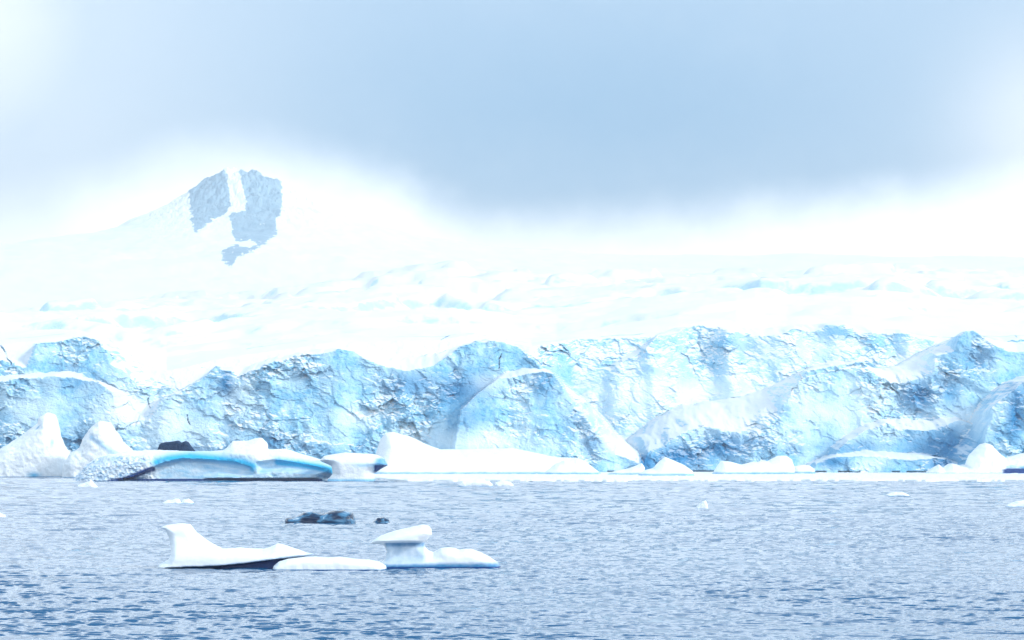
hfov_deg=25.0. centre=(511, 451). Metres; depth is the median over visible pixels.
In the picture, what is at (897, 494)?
ice floe
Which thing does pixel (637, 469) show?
iceberg
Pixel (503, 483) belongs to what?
ice floe
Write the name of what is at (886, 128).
sky
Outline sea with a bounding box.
[0,477,1023,639]
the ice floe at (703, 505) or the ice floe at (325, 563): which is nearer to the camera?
the ice floe at (325, 563)
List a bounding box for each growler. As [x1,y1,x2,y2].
[285,510,355,523]
[373,517,389,522]
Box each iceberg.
[0,413,69,476]
[62,421,131,477]
[73,438,332,480]
[320,452,387,481]
[374,432,599,473]
[545,458,598,473]
[609,463,644,474]
[638,457,693,475]
[712,456,794,473]
[794,465,814,473]
[926,443,1023,472]
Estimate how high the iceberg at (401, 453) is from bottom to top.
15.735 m
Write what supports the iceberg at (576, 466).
on the sea
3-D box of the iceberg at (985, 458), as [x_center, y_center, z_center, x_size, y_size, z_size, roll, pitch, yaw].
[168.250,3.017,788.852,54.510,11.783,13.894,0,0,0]
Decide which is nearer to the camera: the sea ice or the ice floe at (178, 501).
the ice floe at (178, 501)
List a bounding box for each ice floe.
[77,480,97,486]
[158,523,312,568]
[162,499,193,503]
[273,557,386,570]
[370,525,499,567]
[458,479,492,486]
[494,481,513,485]
[695,501,707,508]
[886,492,908,495]
[1005,500,1023,506]
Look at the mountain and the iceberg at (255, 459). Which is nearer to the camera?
the iceberg at (255, 459)
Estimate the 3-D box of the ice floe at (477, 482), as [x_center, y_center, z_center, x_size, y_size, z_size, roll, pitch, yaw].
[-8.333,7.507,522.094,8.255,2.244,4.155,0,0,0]
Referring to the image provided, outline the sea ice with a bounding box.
[374,472,1023,481]
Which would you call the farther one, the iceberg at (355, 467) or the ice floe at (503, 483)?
the iceberg at (355, 467)
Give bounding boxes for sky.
[0,0,1023,256]
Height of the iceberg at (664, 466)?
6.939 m
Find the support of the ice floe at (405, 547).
on the sea
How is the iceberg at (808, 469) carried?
on the sea
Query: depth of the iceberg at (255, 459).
614.92 m
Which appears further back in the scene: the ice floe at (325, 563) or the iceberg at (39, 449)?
the iceberg at (39, 449)
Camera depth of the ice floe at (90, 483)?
500.99 m
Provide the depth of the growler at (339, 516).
255.10 m
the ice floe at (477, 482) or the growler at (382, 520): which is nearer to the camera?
the growler at (382, 520)
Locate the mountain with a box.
[0,167,1023,311]
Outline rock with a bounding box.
[158,441,194,450]
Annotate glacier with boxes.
[0,260,1023,472]
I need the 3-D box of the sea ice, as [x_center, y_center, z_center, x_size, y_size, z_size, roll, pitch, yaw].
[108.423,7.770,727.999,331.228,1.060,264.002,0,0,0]
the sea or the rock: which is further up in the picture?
the rock
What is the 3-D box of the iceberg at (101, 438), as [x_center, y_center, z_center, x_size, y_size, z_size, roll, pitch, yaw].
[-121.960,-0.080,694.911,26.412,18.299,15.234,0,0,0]
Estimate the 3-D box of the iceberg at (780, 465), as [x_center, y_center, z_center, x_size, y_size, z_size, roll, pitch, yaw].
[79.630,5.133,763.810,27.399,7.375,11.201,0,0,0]
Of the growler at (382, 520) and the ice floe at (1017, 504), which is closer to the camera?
the growler at (382, 520)
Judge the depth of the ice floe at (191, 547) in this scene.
156.81 m
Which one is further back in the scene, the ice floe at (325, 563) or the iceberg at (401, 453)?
the iceberg at (401, 453)

